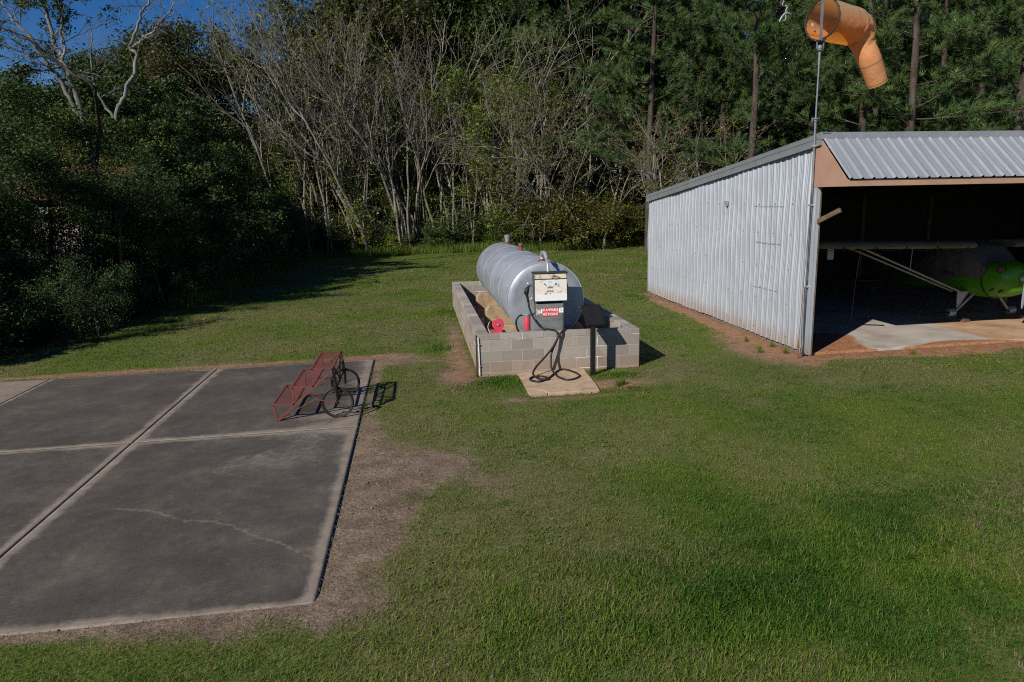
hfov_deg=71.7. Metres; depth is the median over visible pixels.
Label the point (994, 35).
pine tree
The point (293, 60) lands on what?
bare tree
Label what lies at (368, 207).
understory tree
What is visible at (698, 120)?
back tree
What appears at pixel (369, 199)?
understory tree
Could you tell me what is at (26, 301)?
shrub
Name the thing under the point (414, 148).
bare tree
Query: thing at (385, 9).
olive tree
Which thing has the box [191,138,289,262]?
understory tree
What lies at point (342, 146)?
bare tree
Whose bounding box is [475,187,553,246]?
shrub
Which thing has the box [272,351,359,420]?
tiered cart
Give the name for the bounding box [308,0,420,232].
bare tree
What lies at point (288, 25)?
olive tree
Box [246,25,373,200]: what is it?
leafy tree
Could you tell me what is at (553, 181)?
back tree
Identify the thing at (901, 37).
pine tree
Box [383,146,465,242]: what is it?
understory tree
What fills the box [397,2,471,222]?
bare tree
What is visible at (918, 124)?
back tree
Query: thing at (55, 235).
sapling
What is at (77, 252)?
shed
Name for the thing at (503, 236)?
shrub
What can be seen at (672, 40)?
pine tree
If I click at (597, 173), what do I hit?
back tree
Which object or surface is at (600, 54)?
pine tree
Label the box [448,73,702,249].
sparse tree
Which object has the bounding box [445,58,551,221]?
understory tree
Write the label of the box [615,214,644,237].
shrub
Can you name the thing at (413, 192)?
understory tree
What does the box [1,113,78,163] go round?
evergreen tree
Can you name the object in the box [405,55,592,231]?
understory tree
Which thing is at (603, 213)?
yellow shrub
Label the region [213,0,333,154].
bare tree
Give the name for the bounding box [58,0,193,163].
silver tree
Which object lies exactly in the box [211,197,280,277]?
shrub
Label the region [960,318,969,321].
wheel chock
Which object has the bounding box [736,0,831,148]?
pine tree
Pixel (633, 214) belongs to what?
yellow shrub
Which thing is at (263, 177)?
evergreen tree
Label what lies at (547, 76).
bare tree
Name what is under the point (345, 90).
bare tree
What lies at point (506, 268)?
fuel tank
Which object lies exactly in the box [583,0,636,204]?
pine tree
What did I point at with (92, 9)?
sky
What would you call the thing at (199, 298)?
tall grass
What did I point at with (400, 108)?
bare tree
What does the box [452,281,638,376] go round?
block enclosure
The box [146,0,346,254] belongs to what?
bare tree
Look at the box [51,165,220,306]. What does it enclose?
evergreen tree
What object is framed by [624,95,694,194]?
back tree
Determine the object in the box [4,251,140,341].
glossy shrub
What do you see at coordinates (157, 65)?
olive tree
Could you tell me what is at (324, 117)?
bare tree
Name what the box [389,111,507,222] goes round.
understory tree
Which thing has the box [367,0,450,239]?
back tree
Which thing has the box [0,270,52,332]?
shrub
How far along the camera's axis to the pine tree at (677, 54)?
46.50 m
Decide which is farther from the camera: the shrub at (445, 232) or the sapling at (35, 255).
the shrub at (445, 232)
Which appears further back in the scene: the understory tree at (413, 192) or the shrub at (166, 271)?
the understory tree at (413, 192)
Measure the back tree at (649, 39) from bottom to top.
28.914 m
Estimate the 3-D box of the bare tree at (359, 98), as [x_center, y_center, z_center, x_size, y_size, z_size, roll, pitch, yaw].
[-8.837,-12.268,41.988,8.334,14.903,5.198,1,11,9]
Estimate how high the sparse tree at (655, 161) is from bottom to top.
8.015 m
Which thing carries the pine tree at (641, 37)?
on the ground at (362, 522)
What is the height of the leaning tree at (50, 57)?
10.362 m
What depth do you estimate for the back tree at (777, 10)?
63.40 m
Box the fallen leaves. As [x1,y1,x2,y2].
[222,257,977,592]
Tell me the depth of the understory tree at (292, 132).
41.93 m
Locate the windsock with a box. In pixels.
[779,0,887,355]
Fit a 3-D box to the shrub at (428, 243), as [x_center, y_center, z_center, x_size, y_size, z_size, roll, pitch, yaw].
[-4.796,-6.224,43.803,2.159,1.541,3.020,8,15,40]
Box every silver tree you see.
[0,0,129,306]
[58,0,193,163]
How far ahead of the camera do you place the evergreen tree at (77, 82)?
28.33 m
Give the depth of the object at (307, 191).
41.85 m
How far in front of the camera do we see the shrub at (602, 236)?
43.76 m
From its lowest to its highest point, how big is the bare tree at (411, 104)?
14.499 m
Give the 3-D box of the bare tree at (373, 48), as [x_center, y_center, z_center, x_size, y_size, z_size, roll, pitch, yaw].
[-7.228,-14.168,47.286,8.689,16.519,8.565,-6,12,-22]
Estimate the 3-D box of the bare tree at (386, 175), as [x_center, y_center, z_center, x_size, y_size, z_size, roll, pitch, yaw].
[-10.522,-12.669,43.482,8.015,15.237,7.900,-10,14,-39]
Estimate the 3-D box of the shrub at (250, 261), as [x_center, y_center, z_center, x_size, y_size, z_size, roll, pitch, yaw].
[-11.646,-3.750,27.957,5.136,3.673,4.912,7,14,36]
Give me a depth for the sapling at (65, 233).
22.83 m
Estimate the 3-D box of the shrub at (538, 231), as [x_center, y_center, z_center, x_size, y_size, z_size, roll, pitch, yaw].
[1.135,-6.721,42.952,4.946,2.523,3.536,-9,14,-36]
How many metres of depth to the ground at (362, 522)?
8.49 m
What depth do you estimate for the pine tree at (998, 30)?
52.68 m
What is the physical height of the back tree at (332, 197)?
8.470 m
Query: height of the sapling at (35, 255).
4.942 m
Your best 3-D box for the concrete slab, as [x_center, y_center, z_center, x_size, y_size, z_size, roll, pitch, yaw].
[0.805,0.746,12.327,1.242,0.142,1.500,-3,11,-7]
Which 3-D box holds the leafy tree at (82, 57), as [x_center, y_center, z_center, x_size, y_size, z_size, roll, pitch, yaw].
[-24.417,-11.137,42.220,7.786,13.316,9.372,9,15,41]
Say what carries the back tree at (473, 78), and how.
on the ground at (362, 522)
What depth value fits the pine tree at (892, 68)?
52.38 m
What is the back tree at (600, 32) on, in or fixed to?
on the ground at (362, 522)
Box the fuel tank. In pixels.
[477,235,583,331]
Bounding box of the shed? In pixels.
[1,166,175,306]
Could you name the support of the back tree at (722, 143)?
on the ground at (362, 522)
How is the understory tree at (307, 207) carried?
on the ground at (362, 522)
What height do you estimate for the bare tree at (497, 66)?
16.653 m
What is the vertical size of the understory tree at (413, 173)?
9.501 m
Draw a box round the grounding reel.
[488,318,503,332]
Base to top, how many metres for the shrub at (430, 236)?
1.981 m
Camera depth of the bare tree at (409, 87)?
42.70 m
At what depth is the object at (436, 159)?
43.32 m
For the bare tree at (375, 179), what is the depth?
41.77 m
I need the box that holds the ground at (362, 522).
[0,200,1023,681]
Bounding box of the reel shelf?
[487,329,505,332]
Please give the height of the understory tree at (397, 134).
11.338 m
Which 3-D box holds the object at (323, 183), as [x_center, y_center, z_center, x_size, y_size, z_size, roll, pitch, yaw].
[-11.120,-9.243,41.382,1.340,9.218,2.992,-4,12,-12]
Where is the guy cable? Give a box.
[797,190,811,358]
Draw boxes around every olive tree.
[117,9,251,147]
[158,8,263,150]
[183,12,296,183]
[251,0,420,234]
[287,0,477,231]
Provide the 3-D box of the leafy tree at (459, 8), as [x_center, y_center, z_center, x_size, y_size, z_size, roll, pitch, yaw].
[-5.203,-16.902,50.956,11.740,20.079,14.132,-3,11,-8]
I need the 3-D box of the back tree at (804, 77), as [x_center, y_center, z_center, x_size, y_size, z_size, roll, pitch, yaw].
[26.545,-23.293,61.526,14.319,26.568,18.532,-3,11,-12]
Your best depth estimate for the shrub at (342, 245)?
42.69 m
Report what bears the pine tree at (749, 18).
on the ground at (362, 522)
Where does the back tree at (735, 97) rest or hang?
on the ground at (362, 522)
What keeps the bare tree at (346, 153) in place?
on the ground at (362, 522)
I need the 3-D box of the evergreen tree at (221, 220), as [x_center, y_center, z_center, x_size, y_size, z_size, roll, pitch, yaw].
[-12.072,-4.882,26.186,6.603,6.754,7.178,5,13,28]
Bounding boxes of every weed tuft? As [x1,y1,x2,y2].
[613,375,624,386]
[618,375,626,384]
[756,346,767,352]
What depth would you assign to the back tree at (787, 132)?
43.13 m
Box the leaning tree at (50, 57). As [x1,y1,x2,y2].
[0,1,148,268]
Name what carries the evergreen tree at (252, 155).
on the ground at (362, 522)
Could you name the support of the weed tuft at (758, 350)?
on the ground at (362, 522)
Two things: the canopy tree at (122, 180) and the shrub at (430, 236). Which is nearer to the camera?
the canopy tree at (122, 180)
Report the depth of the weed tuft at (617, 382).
11.94 m
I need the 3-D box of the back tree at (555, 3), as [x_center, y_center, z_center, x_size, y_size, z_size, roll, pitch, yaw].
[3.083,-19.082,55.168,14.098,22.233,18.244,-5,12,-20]
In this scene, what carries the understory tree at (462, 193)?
on the ground at (362, 522)
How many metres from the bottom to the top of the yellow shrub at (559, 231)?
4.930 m
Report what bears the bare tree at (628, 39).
on the ground at (362, 522)
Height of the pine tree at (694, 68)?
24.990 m
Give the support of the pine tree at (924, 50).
on the ground at (362, 522)
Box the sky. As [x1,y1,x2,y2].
[0,0,1023,202]
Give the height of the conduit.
0.700 m
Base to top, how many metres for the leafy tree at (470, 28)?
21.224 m
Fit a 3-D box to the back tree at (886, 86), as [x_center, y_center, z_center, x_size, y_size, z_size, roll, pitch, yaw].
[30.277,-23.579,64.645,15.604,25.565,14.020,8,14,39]
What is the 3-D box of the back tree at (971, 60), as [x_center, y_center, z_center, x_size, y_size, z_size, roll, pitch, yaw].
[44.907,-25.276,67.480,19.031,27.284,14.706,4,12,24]
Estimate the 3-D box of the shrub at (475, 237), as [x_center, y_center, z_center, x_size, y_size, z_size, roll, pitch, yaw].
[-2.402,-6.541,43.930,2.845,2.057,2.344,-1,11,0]
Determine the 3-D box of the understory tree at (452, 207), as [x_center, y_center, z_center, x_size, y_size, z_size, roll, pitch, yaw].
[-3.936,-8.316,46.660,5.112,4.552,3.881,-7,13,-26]
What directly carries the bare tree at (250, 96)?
on the ground at (362, 522)
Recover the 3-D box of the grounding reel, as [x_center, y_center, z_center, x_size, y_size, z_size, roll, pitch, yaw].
[-0.300,-0.271,13.261,0.316,0.272,0.268,-3,11,-7]
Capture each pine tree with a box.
[455,0,573,199]
[500,0,666,235]
[541,0,738,250]
[548,0,642,229]
[562,0,684,237]
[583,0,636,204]
[637,0,750,127]
[638,0,741,185]
[658,0,854,169]
[660,0,783,170]
[664,4,769,135]
[712,0,889,148]
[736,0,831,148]
[749,0,899,136]
[761,0,977,133]
[781,0,933,131]
[807,3,902,129]
[820,0,939,114]
[821,0,954,130]
[826,0,1023,131]
[861,0,1023,130]
[887,0,1020,129]
[907,0,1023,128]
[911,0,1018,125]
[916,0,1023,109]
[948,0,1023,130]
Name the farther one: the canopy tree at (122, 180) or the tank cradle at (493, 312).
the canopy tree at (122, 180)
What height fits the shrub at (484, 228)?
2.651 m
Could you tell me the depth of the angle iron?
12.81 m
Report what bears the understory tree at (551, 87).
on the ground at (362, 522)
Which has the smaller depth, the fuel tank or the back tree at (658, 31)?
the fuel tank
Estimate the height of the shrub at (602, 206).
4.054 m
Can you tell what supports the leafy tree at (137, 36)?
on the ground at (362, 522)
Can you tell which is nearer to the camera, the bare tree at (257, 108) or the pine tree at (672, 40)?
the bare tree at (257, 108)
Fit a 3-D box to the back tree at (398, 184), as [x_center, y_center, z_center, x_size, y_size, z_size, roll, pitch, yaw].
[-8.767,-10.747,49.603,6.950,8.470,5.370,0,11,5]
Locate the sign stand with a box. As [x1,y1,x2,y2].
[581,304,606,375]
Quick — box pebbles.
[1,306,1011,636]
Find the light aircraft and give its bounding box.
[818,238,1023,325]
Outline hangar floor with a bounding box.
[812,281,1023,354]
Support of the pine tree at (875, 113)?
on the ground at (362, 522)
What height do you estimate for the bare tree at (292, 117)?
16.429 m
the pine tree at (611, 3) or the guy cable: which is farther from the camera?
the pine tree at (611, 3)
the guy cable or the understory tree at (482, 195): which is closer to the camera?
the guy cable
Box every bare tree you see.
[64,27,227,113]
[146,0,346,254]
[175,10,286,157]
[186,0,345,249]
[189,24,334,248]
[196,0,372,254]
[196,9,334,248]
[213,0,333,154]
[222,28,379,235]
[233,2,417,247]
[239,0,400,223]
[256,0,399,232]
[258,0,416,245]
[261,8,376,243]
[262,2,422,233]
[269,0,430,243]
[273,0,425,241]
[285,0,421,232]
[297,11,469,248]
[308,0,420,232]
[321,1,438,219]
[334,0,487,234]
[338,2,480,234]
[355,7,429,230]
[356,9,475,244]
[365,45,471,215]
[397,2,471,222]
[398,32,507,227]
[401,0,537,224]
[449,10,576,235]
[465,3,541,232]
[485,3,614,241]
[517,0,690,215]
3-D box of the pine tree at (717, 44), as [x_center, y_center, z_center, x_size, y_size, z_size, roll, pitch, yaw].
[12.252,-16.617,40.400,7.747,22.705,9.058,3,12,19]
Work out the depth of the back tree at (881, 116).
43.61 m
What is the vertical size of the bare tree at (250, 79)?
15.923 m
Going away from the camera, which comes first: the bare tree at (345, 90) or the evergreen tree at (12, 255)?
the evergreen tree at (12, 255)
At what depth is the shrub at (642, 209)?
44.46 m
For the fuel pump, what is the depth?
13.10 m
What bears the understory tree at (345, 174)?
on the ground at (362, 522)
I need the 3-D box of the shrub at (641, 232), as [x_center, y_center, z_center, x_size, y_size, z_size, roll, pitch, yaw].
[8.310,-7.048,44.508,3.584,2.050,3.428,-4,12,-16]
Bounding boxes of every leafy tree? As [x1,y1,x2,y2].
[31,36,153,113]
[99,22,221,143]
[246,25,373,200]
[375,0,508,218]
[433,0,545,240]
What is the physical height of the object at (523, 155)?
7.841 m
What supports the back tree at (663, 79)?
on the ground at (362, 522)
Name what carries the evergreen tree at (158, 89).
on the ground at (362, 522)
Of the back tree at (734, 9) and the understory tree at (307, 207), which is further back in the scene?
the back tree at (734, 9)
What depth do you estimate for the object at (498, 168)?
43.66 m
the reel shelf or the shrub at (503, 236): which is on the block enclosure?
the reel shelf
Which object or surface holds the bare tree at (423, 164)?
on the ground at (362, 522)
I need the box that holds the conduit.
[478,338,480,375]
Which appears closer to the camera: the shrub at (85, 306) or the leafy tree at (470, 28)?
the shrub at (85, 306)
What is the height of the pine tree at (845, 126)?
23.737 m
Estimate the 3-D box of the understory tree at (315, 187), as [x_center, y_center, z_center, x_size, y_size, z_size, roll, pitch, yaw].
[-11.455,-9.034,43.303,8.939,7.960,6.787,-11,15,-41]
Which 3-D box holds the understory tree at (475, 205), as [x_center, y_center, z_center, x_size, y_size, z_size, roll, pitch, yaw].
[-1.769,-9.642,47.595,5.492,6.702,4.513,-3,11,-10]
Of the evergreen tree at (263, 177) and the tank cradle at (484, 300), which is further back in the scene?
the evergreen tree at (263, 177)
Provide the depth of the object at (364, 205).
41.20 m
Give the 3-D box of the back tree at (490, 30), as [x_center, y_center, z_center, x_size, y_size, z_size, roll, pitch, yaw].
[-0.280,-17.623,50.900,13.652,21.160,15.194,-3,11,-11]
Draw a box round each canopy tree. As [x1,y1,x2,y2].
[0,67,134,313]
[0,114,90,332]
[40,143,201,318]
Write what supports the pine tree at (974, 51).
on the ground at (362, 522)
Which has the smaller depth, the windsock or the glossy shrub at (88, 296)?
the windsock
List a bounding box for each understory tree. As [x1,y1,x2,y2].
[23,98,254,240]
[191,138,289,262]
[228,153,276,239]
[237,95,350,210]
[246,138,334,222]
[249,120,331,253]
[263,125,400,235]
[264,132,342,232]
[293,109,365,223]
[293,193,343,227]
[308,95,400,248]
[324,67,445,246]
[340,150,429,238]
[342,176,391,234]
[367,184,414,235]
[376,143,454,245]
[382,106,473,232]
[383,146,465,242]
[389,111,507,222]
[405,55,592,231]
[421,182,481,235]
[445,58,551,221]
[446,146,521,231]
[446,153,515,238]
[455,166,512,219]
[457,73,578,244]
[493,192,521,231]
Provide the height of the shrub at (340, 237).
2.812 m
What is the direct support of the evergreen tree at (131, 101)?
on the ground at (362, 522)
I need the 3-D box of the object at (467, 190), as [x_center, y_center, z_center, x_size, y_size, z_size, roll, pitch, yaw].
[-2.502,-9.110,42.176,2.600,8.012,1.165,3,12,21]
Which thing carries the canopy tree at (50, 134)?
on the ground at (362, 522)
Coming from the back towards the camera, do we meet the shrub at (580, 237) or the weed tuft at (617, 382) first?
the shrub at (580, 237)
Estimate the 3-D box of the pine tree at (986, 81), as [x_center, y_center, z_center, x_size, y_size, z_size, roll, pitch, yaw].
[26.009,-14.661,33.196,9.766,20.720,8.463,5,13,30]
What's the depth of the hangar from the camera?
16.22 m
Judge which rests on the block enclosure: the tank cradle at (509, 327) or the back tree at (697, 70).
the tank cradle at (509, 327)
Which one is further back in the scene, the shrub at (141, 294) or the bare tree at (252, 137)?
the bare tree at (252, 137)
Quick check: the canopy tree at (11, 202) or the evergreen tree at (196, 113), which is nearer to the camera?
the canopy tree at (11, 202)
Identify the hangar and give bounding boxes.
[646,130,1023,355]
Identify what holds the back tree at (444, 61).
on the ground at (362, 522)
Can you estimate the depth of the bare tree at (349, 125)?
39.80 m
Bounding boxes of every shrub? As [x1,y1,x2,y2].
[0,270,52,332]
[0,270,58,345]
[0,273,38,360]
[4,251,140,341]
[27,255,111,311]
[48,281,129,335]
[81,262,167,318]
[91,214,261,310]
[170,203,301,288]
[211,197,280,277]
[299,212,360,251]
[315,224,361,250]
[333,207,407,251]
[360,229,402,249]
[379,218,417,248]
[397,225,424,247]
[413,222,467,246]
[415,231,447,249]
[419,199,484,249]
[455,220,492,244]
[468,212,511,244]
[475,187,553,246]
[483,197,565,244]
[485,212,557,244]
[487,183,613,249]
[490,229,519,242]
[508,173,632,241]
[523,176,634,249]
[526,182,644,244]
[553,208,604,242]
[566,186,645,247]
[588,225,619,241]
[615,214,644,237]
[623,197,644,237]
[626,218,644,240]
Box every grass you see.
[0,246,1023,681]
[167,234,644,307]
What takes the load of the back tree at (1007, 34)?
on the ground at (362, 522)
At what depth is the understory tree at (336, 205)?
45.14 m
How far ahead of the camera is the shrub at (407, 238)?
42.96 m
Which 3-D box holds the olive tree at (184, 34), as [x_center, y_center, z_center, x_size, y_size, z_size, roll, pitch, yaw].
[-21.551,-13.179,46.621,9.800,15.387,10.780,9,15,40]
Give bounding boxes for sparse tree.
[416,57,667,248]
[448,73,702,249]
[503,52,584,243]
[603,95,702,207]
[660,98,772,182]
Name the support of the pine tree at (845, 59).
on the ground at (362, 522)
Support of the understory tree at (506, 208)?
on the ground at (362, 522)
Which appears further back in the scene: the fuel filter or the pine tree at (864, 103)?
the pine tree at (864, 103)
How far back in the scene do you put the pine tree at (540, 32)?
44.96 m
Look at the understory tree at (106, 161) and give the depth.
26.18 m
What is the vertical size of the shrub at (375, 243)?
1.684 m
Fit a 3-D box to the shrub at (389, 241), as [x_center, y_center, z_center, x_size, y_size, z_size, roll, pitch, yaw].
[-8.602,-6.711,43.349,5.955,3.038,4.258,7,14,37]
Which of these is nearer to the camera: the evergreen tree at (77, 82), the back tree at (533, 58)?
the evergreen tree at (77, 82)
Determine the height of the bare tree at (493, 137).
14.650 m
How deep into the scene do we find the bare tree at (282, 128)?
39.62 m
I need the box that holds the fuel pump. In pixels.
[524,270,580,382]
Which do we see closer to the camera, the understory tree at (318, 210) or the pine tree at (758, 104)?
the pine tree at (758, 104)
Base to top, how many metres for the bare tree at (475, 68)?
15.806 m
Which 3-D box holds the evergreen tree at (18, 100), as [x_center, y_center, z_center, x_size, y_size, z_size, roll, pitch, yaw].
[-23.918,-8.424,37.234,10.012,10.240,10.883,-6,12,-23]
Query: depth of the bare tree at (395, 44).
45.07 m
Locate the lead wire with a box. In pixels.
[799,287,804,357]
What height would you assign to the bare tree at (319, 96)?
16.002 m
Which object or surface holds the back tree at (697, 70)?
on the ground at (362, 522)
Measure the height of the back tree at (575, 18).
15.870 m
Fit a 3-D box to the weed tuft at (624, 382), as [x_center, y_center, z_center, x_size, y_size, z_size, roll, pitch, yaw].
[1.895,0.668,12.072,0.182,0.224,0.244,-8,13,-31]
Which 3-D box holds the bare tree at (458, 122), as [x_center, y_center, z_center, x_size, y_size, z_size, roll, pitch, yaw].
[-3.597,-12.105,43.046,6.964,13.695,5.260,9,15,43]
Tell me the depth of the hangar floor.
16.80 m
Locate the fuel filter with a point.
(527, 323)
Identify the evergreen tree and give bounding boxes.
[0,60,200,199]
[0,73,56,124]
[0,210,29,273]
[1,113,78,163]
[37,61,218,194]
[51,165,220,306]
[68,113,289,296]
[102,89,277,235]
[106,95,300,219]
[116,90,244,191]
[228,148,298,218]
[241,163,291,221]
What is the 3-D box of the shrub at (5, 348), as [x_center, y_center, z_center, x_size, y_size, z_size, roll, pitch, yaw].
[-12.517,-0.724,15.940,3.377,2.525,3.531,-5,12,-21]
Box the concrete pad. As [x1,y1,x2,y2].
[0,359,373,635]
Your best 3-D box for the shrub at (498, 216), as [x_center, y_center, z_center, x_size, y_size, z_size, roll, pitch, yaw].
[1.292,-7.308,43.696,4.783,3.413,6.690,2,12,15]
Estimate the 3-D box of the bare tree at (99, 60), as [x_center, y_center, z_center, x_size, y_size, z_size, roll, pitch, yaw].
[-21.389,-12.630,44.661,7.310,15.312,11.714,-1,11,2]
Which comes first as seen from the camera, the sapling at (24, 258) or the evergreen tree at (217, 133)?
the sapling at (24, 258)
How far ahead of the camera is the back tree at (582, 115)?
45.08 m
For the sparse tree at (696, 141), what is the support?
on the ground at (362, 522)
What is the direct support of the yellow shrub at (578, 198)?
on the ground at (362, 522)
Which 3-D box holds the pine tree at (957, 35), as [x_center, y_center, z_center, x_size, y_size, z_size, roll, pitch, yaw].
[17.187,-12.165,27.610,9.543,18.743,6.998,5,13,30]
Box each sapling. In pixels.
[0,199,104,333]
[0,225,68,289]
[1,183,111,320]
[5,190,134,285]
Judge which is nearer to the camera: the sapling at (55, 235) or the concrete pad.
the concrete pad
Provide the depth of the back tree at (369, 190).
48.94 m
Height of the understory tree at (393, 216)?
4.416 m
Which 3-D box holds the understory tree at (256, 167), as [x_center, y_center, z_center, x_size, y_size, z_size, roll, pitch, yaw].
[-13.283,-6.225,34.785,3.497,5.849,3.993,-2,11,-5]
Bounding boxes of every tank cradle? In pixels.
[476,292,498,316]
[485,305,512,329]
[502,321,582,331]
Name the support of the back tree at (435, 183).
on the ground at (362, 522)
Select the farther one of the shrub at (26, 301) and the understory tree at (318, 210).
the understory tree at (318, 210)
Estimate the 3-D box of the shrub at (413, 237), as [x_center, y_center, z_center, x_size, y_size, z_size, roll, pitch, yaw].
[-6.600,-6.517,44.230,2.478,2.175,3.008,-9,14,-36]
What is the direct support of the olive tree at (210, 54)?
on the ground at (362, 522)
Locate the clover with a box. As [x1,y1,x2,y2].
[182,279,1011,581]
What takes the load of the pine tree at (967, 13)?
on the ground at (362, 522)
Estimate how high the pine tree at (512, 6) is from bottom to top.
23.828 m
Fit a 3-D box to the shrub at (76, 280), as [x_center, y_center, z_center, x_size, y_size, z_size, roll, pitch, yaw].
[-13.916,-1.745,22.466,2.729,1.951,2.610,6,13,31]
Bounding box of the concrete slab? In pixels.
[518,368,599,397]
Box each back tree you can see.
[301,141,346,222]
[332,153,383,220]
[348,134,431,228]
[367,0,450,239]
[404,134,469,228]
[415,51,502,232]
[417,1,571,209]
[445,0,571,146]
[477,30,588,216]
[494,0,669,168]
[498,101,584,215]
[510,0,635,169]
[520,78,628,241]
[531,80,682,218]
[552,0,684,198]
[563,20,644,201]
[596,0,683,96]
[618,4,685,226]
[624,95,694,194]
[624,101,729,213]
[625,0,801,125]
[631,0,752,168]
[641,85,771,182]
[684,129,772,179]
[695,1,889,149]
[748,0,899,143]
[756,103,807,155]
[760,3,928,141]
[808,0,1020,122]
[817,90,929,131]
[879,102,944,131]
[887,0,955,119]
[889,0,1023,125]
[906,1,1022,105]
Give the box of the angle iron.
[475,335,477,376]
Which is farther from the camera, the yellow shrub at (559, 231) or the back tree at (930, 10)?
the back tree at (930, 10)
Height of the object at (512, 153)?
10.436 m
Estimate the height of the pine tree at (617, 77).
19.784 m
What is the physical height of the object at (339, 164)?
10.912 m
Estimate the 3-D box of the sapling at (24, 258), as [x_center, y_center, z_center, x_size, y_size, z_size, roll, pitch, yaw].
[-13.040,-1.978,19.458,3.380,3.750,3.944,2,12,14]
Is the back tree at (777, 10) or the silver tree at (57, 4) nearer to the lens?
the silver tree at (57, 4)
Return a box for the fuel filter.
[515,313,533,331]
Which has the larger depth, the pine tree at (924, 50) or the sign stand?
the pine tree at (924, 50)
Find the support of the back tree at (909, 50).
on the ground at (362, 522)
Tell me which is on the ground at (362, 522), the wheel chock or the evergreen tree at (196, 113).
the evergreen tree at (196, 113)
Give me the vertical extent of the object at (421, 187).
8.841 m
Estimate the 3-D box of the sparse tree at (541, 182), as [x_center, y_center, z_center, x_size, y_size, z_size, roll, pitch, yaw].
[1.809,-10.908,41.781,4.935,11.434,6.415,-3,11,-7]
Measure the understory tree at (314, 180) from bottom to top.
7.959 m
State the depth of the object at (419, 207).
43.09 m
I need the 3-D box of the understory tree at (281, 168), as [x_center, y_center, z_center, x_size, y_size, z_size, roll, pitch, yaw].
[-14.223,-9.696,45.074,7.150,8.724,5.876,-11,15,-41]
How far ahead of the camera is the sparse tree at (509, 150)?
38.61 m

